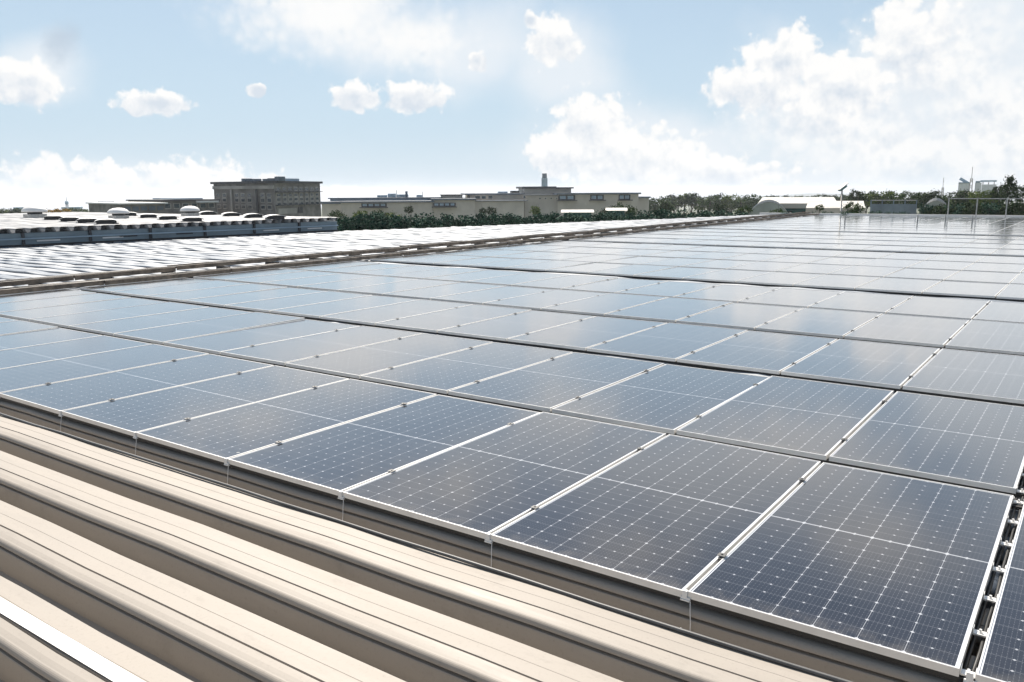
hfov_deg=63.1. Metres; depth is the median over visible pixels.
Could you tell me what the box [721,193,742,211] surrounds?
broad tree
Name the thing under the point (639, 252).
solar panel
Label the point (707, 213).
hedge shrub
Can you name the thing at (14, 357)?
solar panel
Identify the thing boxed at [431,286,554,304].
solar panel
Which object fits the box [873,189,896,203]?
broad tree
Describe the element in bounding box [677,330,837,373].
solar panel
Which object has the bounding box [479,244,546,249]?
solar panel
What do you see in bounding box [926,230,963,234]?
solar panel
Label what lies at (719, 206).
tree
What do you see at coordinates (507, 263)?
solar panel
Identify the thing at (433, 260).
solar panel
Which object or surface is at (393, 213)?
tree
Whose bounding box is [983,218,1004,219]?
solar panel
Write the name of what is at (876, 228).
solar panel
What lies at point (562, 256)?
solar panel
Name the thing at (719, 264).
solar panel
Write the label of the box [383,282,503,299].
solar panel
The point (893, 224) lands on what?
solar panel
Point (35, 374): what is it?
solar panel
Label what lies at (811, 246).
solar panel
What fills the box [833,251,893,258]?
solar panel
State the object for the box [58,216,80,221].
vent hood
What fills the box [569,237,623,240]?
solar panel
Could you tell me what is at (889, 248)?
solar panel
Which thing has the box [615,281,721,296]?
solar panel
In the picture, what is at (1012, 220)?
solar panel
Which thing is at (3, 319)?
solar panel
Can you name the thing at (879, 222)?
solar panel
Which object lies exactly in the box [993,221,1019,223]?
solar panel
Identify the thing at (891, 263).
solar panel
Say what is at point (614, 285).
solar panel
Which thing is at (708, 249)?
solar panel
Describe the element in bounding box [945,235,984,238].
solar panel
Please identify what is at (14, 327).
solar panel
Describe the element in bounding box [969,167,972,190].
lattice mast
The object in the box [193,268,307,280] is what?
solar panel
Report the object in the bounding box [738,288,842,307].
solar panel
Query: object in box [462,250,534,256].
solar panel
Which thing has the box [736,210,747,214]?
hedge shrub
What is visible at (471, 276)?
solar panel
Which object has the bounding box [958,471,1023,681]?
mounting rail
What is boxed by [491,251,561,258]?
solar panel
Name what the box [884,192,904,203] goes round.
broad tree
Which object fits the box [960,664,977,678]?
panel clamp
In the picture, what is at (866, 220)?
solar panel
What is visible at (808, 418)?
solar panel
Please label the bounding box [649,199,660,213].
broad tree
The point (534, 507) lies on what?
clamp
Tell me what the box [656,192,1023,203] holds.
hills
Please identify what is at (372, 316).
solar panel
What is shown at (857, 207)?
tree
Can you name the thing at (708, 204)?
broad tree
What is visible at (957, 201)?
broad tree
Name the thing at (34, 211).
roof fan
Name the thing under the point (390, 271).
solar panel
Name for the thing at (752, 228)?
solar panel
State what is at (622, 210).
gabled shed
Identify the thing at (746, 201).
broad tree
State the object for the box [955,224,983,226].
solar panel
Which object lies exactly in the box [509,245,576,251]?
solar panel
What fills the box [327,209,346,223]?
tree
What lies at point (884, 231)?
solar panel
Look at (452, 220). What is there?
hedge shrub
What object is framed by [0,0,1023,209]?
sky
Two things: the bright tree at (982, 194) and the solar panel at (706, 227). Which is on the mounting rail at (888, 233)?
the solar panel at (706, 227)
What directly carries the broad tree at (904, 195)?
on the ground
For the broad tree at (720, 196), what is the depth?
212.65 m
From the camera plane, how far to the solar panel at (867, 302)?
13.72 m
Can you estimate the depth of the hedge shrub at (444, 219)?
45.67 m
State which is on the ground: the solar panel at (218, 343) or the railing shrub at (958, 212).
the railing shrub at (958, 212)
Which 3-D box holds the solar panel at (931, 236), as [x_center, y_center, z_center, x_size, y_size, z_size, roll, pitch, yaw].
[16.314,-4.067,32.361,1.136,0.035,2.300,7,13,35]
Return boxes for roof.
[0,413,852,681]
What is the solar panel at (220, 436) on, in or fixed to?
on the mounting rail at (870, 653)
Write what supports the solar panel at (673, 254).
on the mounting rail
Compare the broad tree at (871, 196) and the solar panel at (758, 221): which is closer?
the solar panel at (758, 221)
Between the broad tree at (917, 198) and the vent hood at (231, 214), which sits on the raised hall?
the vent hood at (231, 214)
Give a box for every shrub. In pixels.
[335,217,356,230]
[337,213,373,230]
[340,216,361,230]
[346,215,384,230]
[365,211,388,229]
[370,211,401,229]
[387,216,414,228]
[395,212,433,228]
[408,212,436,227]
[419,217,445,227]
[427,213,453,227]
[448,214,472,226]
[453,215,487,226]
[468,213,492,223]
[472,212,507,224]
[497,213,524,224]
[498,212,515,224]
[508,215,530,224]
[522,213,552,223]
[542,211,568,222]
[560,214,576,222]
[562,211,588,221]
[568,214,596,221]
[584,212,609,220]
[597,213,618,221]
[605,210,641,220]
[605,213,625,220]
[625,210,657,219]
[638,210,658,218]
[647,208,675,218]
[671,207,706,217]
[672,212,692,217]
[689,210,711,217]
[699,209,722,216]
[713,209,734,216]
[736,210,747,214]
[839,211,853,214]
[869,210,881,213]
[917,203,935,213]
[925,203,946,214]
[935,204,955,214]
[944,203,966,214]
[956,201,974,214]
[960,204,987,214]
[971,203,996,214]
[986,202,1009,214]
[990,201,1014,214]
[996,200,1022,214]
[1011,202,1023,214]
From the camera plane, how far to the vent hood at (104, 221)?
33.54 m
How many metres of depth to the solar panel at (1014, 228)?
37.67 m
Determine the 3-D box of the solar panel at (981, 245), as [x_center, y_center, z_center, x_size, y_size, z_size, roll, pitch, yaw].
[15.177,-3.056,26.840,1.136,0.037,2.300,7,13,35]
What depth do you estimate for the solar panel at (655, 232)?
36.06 m
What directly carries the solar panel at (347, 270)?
on the mounting rail
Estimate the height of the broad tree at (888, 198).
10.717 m
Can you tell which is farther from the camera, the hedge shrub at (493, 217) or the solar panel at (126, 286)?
the hedge shrub at (493, 217)
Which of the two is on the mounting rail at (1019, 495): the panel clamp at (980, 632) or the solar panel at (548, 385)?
the solar panel at (548, 385)
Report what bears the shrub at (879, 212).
on the ground
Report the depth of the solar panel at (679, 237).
32.39 m
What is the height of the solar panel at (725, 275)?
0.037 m
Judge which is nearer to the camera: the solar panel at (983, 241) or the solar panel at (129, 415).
the solar panel at (129, 415)
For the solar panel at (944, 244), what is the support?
on the mounting rail
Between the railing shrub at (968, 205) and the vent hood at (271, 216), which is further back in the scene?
the railing shrub at (968, 205)
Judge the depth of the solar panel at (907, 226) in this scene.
40.24 m
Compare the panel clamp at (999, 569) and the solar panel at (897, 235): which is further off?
the solar panel at (897, 235)
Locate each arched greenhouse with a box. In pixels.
[749,200,787,214]
[924,198,945,208]
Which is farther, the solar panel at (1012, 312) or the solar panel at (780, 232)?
the solar panel at (780, 232)
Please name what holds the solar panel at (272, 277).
on the mounting rail at (744, 329)
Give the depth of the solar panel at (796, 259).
22.10 m
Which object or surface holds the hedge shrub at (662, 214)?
on the ground
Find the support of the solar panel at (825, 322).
on the mounting rail at (744, 329)
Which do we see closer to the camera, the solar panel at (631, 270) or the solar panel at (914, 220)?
the solar panel at (631, 270)
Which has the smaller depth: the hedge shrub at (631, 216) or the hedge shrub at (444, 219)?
the hedge shrub at (444, 219)
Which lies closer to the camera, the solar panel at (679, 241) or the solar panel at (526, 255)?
the solar panel at (526, 255)
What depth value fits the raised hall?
34.82 m
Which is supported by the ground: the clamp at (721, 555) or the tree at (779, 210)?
the tree at (779, 210)
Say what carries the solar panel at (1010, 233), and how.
on the mounting rail at (888, 233)
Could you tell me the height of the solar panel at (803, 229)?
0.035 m
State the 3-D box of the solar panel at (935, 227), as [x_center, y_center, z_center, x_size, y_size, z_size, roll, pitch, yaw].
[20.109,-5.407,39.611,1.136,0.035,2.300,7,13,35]
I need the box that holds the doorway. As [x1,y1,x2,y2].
[298,207,302,212]
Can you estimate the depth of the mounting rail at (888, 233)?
34.98 m
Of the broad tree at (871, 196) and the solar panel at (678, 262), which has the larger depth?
the broad tree at (871, 196)
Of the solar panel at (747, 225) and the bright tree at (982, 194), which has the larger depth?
the bright tree at (982, 194)
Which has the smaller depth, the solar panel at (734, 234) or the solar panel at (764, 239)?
the solar panel at (764, 239)
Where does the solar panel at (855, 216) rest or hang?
on the mounting rail
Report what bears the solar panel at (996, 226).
on the mounting rail
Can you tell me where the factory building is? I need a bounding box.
[0,213,1023,681]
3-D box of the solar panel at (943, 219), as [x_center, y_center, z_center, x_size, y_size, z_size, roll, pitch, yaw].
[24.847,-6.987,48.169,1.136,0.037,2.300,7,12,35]
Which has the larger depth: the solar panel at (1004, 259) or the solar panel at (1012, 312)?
the solar panel at (1004, 259)
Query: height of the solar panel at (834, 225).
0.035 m
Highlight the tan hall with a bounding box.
[321,190,475,221]
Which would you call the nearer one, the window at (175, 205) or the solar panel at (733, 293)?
the solar panel at (733, 293)
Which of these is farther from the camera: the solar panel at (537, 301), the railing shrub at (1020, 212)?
the railing shrub at (1020, 212)
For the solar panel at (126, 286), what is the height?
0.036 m
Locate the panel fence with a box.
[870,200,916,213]
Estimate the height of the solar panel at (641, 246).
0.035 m
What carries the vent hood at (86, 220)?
on the raised hall
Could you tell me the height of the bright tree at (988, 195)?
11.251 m
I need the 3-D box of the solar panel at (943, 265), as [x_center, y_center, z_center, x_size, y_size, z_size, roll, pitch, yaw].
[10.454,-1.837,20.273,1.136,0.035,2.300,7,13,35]
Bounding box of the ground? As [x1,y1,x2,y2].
[88,201,1023,216]
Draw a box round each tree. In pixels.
[8,208,20,212]
[54,208,71,211]
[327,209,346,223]
[351,210,367,226]
[371,209,391,218]
[384,210,401,216]
[403,205,413,213]
[479,208,486,214]
[487,206,496,218]
[530,205,540,217]
[612,202,639,215]
[649,197,674,216]
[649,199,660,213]
[657,195,679,209]
[660,201,673,212]
[668,194,684,212]
[678,193,690,213]
[682,192,702,212]
[687,197,703,211]
[695,194,723,211]
[705,192,727,208]
[712,203,727,214]
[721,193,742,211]
[727,197,752,213]
[733,200,752,214]
[741,194,761,211]
[769,206,783,212]
[815,196,823,212]
[833,195,849,200]
[843,198,865,213]
[845,188,868,204]
[859,193,877,213]
[865,190,885,205]
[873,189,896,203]
[877,195,901,203]
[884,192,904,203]
[894,190,917,203]
[903,194,919,213]
[911,191,932,206]
[917,188,944,205]
[934,196,954,204]
[941,202,957,213]
[942,195,963,207]
[946,190,969,204]
[954,190,978,213]
[968,188,986,204]
[985,190,1000,204]
[989,182,1011,204]
[996,174,1022,204]
[1013,185,1023,205]
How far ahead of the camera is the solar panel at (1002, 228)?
37.91 m
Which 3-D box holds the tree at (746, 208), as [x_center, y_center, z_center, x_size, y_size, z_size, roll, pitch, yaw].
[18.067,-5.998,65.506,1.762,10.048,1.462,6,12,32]
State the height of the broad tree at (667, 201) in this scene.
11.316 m
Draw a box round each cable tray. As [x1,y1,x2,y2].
[0,212,810,286]
[0,213,818,294]
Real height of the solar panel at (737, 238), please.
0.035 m
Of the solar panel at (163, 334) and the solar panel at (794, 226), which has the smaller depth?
the solar panel at (163, 334)
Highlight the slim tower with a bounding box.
[541,173,547,185]
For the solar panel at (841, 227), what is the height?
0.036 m
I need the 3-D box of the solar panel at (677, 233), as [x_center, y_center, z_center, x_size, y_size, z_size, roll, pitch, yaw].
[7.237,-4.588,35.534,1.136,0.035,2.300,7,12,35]
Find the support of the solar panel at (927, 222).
on the mounting rail
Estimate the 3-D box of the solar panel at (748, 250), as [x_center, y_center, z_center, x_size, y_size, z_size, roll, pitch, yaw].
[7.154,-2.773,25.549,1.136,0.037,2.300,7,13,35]
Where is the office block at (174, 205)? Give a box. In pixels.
[126,198,218,214]
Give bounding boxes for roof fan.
[21,205,47,217]
[107,208,129,218]
[180,206,199,215]
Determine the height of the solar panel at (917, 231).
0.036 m
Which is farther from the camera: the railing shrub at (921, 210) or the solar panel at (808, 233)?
the railing shrub at (921, 210)
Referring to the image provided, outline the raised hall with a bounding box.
[0,212,337,248]
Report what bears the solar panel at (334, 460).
on the mounting rail at (870, 653)
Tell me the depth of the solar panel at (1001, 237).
31.04 m
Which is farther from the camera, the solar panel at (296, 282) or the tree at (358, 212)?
the tree at (358, 212)
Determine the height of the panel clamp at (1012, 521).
0.029 m
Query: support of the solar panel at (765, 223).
on the mounting rail
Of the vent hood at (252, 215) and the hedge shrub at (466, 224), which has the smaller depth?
the vent hood at (252, 215)
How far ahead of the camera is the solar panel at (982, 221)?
44.85 m
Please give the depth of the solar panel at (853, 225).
41.61 m
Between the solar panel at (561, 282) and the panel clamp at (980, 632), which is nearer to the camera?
the panel clamp at (980, 632)
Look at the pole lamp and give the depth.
60.51 m
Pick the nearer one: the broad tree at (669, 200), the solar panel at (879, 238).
the solar panel at (879, 238)
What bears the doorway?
in the concrete block at (280, 195)
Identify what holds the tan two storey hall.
on the ground
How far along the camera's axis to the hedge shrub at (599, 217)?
52.39 m
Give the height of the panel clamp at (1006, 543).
0.029 m
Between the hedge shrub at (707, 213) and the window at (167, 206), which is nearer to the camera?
the hedge shrub at (707, 213)
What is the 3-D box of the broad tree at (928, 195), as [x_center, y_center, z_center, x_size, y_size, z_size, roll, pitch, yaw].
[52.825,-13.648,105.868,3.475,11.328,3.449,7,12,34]
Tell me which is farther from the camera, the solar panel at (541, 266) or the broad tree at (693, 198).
the broad tree at (693, 198)
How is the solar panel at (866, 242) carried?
on the mounting rail
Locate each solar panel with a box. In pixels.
[0,289,95,302]
[0,293,130,311]
[0,297,163,320]
[0,317,15,321]
[0,320,57,334]
[0,328,101,349]
[0,335,149,368]
[0,344,208,392]
[0,354,273,413]
[29,302,207,327]
[61,365,348,435]
[69,307,250,335]
[80,278,212,292]
[112,280,249,296]
[114,312,304,343]
[136,379,436,461]
[146,283,285,301]
[164,319,356,353]
[184,287,323,306]
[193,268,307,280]
[221,326,422,364]
[225,291,369,311]
[226,271,339,283]
[228,395,540,495]
[260,273,373,287]
[270,295,419,317]
[282,261,379,270]
[286,333,492,378]
[298,276,413,291]
[314,263,413,273]
[320,299,472,324]
[338,279,459,294]
[343,412,665,538]
[348,265,446,275]
[361,342,572,393]
[370,254,450,261]
[376,304,530,332]
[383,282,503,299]
[385,267,487,278]
[401,255,482,263]
[424,270,524,282]
[428,249,497,254]
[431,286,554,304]
[434,257,514,265]
[438,310,594,340]
[448,352,663,411]
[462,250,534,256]
[466,272,569,285]
[469,258,552,268]
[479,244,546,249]
[483,289,607,309]
[490,434,820,596]
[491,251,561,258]
[506,260,593,270]
[508,316,666,350]
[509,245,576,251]
[512,275,617,289]
[524,253,599,259]
[527,241,583,244]
[539,247,603,252]
[541,293,667,315]
[546,263,631,273]
[550,241,612,246]
[552,364,768,433]
[562,278,666,292]
[564,254,636,262]
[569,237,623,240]
[571,248,637,253]
[580,243,636,247]
[587,322,747,361]
[589,264,676,275]
[596,237,649,241]
[598,256,671,264]
[603,234,651,237]
[605,297,732,322]
[608,249,673,255]
[611,243,672,248]
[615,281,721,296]
[624,238,674,242]
[629,234,675,237]
[633,231,679,233]
[634,267,721,278]
[641,251,706,257]
[641,258,715,266]
[646,245,702,250]
[653,239,704,243]
[658,235,699,238]
[660,228,697,231]
[662,232,701,234]
[674,285,779,302]
[676,303,803,329]
[677,246,738,251]
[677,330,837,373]
[677,376,893,459]
[679,252,747,259]
[681,260,757,268]
[683,269,768,281]
[684,229,726,231]
[684,232,724,235]
[684,240,735,245]
[685,236,734,239]
[688,462,1013,676]
[691,226,728,228]
[710,233,756,236]
[711,224,745,225]
[711,229,749,232]
[712,226,745,228]
[713,237,763,240]
[714,247,774,253]
[716,241,768,246]
[719,253,786,260]
[727,261,803,271]
[733,224,763,226]
[734,230,771,233]
[736,272,823,285]
[737,227,773,229]
[738,234,782,237]
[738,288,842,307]
[743,221,774,222]
[743,237,791,241]
[749,223,781,224]
[749,242,803,247]
[751,248,811,254]
[755,225,790,226]
[755,308,882,337]
[760,227,795,230]
[761,231,802,233]
[764,255,829,262]
[766,221,791,222]
[767,234,810,237]
[772,218,798,219]
[775,238,823,242]
[775,263,852,274]
[781,339,939,388]
[782,225,809,227]
[785,220,807,221]
[785,228,823,230]
[785,243,838,248]
[790,231,828,234]
[792,250,852,256]
[793,274,880,289]
[799,220,830,221]
[799,235,839,238]
[802,226,837,227]
[804,217,828,218]
[808,239,857,243]
[809,257,872,264]
[809,291,913,313]
[811,228,847,231]
[817,224,850,225]
[817,232,856,235]
[822,244,876,250]
[828,265,904,277]
[829,391,1023,493]
[830,235,874,239]
[831,226,859,228]
[832,222,857,223]
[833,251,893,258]
[836,219,861,220]
[838,229,873,231]
[843,240,891,244]
[844,215,863,216]
[844,224,871,226]
[845,314,969,346]
[847,221,871,222]
[847,233,887,235]
[854,227,888,229]
[855,219,878,220]
[855,277,941,293]
[857,223,883,224]
[857,259,923,267]
[860,245,913,251]
[862,236,906,240]
[865,221,890,222]
[867,230,903,232]
[868,218,891,219]
[878,223,907,224]
[878,253,938,259]
[879,227,912,229]
[880,241,927,246]
[881,233,919,236]
[884,268,959,280]
[886,296,989,319]
[890,221,915,223]
[894,225,922,227]
[896,230,932,233]
[896,237,940,241]
[902,220,925,221]
[902,246,953,253]
[903,348,1023,403]
[905,223,931,225]
[907,260,973,270]
[909,228,942,230]
[912,234,951,237]
[915,222,939,223]
[918,226,951,227]
[918,242,966,247]
[921,220,943,221]
[923,281,1007,297]
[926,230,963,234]
[927,224,958,225]
[927,254,985,262]
[932,219,955,220]
[932,238,977,242]
[936,222,965,223]
[939,228,970,230]
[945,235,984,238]
[945,248,998,254]
[945,271,1019,283]
[945,320,1023,354]
[948,226,976,228]
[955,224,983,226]
[957,218,982,219]
[957,231,994,234]
[958,243,1006,248]
[962,262,1023,272]
[963,223,989,224]
[967,221,996,222]
[968,229,1001,231]
[970,239,1013,243]
[973,301,1023,322]
[974,227,1006,229]
[975,219,999,220]
[975,504,1023,681]
[977,256,1023,263]
[980,225,1011,226]
[980,236,1020,239]
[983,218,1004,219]
[987,223,1014,224]
[990,232,1023,235]
[991,249,1023,255]
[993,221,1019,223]
[996,284,1023,299]
[997,230,1023,231]
[1000,220,1023,221]
[1001,244,1023,249]
[1003,227,1023,229]
[1006,217,1023,218]
[1009,240,1023,244]
[1010,273,1023,283]
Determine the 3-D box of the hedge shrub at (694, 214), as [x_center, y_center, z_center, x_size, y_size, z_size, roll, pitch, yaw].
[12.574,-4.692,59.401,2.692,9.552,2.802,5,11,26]
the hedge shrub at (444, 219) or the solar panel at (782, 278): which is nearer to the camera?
the solar panel at (782, 278)
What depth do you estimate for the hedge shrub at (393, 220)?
42.91 m
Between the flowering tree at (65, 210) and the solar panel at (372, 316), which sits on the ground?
the flowering tree at (65, 210)
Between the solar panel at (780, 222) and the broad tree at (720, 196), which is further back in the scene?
the broad tree at (720, 196)
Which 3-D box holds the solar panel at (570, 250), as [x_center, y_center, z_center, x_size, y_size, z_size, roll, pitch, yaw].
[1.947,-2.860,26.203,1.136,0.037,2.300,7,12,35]
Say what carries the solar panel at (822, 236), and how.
on the mounting rail
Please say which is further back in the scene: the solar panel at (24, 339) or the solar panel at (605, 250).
the solar panel at (605, 250)
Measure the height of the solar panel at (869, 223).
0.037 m
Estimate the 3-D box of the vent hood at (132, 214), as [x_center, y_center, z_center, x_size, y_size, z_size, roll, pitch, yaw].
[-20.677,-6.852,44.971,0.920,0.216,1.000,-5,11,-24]
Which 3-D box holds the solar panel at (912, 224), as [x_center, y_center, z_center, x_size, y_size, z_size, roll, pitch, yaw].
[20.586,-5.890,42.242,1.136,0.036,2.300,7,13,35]
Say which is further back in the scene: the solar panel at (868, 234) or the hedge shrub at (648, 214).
the hedge shrub at (648, 214)
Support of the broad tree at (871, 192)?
on the ground
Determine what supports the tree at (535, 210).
on the ground
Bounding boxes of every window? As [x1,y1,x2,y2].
[165,203,170,208]
[173,203,179,208]
[200,203,205,207]
[208,202,214,207]
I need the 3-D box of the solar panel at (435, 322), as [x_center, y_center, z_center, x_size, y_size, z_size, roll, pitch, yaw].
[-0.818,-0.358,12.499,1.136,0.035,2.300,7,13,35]
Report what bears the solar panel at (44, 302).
on the mounting rail at (1019, 495)
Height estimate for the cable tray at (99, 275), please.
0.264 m
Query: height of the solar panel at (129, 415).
0.037 m
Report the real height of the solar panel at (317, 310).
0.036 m
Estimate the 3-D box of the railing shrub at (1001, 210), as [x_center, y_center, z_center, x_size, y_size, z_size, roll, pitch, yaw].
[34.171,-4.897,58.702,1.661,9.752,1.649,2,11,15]
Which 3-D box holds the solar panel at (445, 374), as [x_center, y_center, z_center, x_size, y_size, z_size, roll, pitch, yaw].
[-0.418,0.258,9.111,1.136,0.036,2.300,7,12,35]
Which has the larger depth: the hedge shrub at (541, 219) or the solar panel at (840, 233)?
the hedge shrub at (541, 219)
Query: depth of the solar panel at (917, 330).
11.03 m
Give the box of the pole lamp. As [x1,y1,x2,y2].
[837,183,847,212]
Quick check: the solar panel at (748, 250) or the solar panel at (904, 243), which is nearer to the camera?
the solar panel at (748, 250)
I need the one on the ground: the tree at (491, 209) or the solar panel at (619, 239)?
the tree at (491, 209)
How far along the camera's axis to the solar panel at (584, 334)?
11.00 m
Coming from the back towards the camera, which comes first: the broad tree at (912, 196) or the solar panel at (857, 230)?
the broad tree at (912, 196)
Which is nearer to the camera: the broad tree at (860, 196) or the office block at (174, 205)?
the broad tree at (860, 196)
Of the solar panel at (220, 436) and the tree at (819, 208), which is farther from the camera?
the tree at (819, 208)
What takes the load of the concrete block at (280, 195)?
on the ground
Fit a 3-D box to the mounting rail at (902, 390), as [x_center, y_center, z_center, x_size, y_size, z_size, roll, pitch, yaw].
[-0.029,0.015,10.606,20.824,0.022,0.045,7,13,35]
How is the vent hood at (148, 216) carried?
on the raised hall
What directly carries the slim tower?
on the ground
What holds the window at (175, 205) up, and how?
in the office block at (174, 205)
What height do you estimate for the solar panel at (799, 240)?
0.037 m
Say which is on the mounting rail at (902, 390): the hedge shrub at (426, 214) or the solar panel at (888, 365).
the solar panel at (888, 365)
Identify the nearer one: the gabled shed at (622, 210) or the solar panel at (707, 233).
the solar panel at (707, 233)
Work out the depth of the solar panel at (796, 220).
48.44 m
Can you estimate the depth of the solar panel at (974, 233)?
33.88 m
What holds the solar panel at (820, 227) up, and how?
on the mounting rail
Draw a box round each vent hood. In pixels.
[42,215,63,219]
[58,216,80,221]
[76,217,97,222]
[94,218,118,223]
[125,212,137,215]
[138,213,157,217]
[157,215,178,219]
[180,216,203,221]
[199,211,216,214]
[221,212,240,215]
[242,213,263,217]
[263,214,285,219]
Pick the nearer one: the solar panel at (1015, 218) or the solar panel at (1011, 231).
the solar panel at (1011, 231)
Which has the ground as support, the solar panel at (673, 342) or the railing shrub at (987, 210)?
the railing shrub at (987, 210)
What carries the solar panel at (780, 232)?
on the mounting rail
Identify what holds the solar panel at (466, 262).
on the mounting rail at (723, 282)
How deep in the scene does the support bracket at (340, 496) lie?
5.23 m
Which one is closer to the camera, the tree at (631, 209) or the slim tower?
the tree at (631, 209)
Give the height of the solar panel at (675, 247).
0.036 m
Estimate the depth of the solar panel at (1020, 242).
28.22 m
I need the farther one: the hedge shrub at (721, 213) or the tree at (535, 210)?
the tree at (535, 210)
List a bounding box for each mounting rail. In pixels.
[0,316,1023,497]
[0,397,975,681]
[81,290,1023,406]
[194,278,1023,355]
[373,261,1023,300]
[586,241,1023,256]
[690,228,1023,236]
[958,471,1023,681]
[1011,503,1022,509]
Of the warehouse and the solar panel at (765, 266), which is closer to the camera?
the solar panel at (765, 266)
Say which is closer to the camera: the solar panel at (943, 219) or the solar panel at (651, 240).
the solar panel at (651, 240)
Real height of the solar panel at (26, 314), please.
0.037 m
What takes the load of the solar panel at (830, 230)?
on the mounting rail at (888, 233)
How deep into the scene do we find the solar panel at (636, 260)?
22.11 m
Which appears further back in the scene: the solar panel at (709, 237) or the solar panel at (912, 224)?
the solar panel at (912, 224)
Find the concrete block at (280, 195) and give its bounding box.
[210,176,322,216]
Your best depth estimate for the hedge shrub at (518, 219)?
48.51 m
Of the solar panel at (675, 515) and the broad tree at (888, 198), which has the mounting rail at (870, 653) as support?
the solar panel at (675, 515)
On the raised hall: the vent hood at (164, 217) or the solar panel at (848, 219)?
the vent hood at (164, 217)
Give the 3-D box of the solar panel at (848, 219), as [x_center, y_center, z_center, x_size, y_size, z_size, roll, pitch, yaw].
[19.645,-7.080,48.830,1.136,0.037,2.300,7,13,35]
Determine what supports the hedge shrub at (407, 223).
on the ground
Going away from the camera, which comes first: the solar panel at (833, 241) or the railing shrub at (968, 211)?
the solar panel at (833, 241)
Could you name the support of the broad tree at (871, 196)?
on the ground
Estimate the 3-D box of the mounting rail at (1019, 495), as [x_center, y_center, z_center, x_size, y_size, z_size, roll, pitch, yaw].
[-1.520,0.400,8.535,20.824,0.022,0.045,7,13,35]
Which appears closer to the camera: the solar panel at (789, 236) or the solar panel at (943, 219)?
the solar panel at (789, 236)
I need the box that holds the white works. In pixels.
[958,178,996,214]
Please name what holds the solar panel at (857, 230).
on the mounting rail at (888, 233)
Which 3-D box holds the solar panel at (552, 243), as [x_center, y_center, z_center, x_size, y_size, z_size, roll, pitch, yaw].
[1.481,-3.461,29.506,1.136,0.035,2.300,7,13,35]
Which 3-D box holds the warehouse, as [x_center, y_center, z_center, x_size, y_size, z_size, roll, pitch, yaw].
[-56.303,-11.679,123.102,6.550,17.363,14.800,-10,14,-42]
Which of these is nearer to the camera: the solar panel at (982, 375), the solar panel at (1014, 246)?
the solar panel at (982, 375)
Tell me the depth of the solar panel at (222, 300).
14.99 m
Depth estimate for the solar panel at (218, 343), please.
10.94 m
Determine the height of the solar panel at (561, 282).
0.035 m
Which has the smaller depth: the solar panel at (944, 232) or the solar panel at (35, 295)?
the solar panel at (35, 295)
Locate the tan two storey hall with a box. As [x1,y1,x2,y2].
[460,186,650,221]
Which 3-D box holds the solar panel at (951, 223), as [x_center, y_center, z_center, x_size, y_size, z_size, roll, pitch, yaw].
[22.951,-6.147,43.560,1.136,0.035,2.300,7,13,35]
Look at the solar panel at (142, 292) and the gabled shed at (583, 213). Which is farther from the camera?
the gabled shed at (583, 213)
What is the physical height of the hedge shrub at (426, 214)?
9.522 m
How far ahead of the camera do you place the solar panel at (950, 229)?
37.08 m
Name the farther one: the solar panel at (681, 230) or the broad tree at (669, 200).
the broad tree at (669, 200)
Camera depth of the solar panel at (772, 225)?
41.63 m
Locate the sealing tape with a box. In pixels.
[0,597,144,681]
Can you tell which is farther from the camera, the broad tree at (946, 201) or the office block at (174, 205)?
the office block at (174, 205)
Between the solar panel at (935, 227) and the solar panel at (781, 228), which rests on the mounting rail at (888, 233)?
the solar panel at (781, 228)
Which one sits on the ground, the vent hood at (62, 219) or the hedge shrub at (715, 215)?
the hedge shrub at (715, 215)
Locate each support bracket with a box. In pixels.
[133,432,137,454]
[224,458,229,483]
[338,490,344,519]
[484,533,492,565]
[680,589,690,628]
[963,670,975,681]
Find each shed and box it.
[61,207,82,211]
[561,210,593,220]
[605,208,627,217]
[758,197,835,212]
[806,201,864,213]
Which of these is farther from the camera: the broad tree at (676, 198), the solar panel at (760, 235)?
the broad tree at (676, 198)
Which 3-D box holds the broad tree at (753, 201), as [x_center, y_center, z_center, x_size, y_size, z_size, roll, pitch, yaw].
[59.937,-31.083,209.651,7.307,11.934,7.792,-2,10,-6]
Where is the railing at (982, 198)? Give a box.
[947,198,1023,216]
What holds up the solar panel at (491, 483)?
on the mounting rail at (870, 653)
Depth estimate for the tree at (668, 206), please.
98.86 m
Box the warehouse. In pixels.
[85,202,167,213]
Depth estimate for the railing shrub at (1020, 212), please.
56.59 m
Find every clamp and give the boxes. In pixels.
[530,505,539,510]
[717,552,726,560]
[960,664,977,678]
[972,624,988,637]
[983,591,997,602]
[992,562,1005,572]
[1000,537,1012,546]
[1007,516,1018,524]
[1013,497,1023,504]
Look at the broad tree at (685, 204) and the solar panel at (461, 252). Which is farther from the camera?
the broad tree at (685, 204)

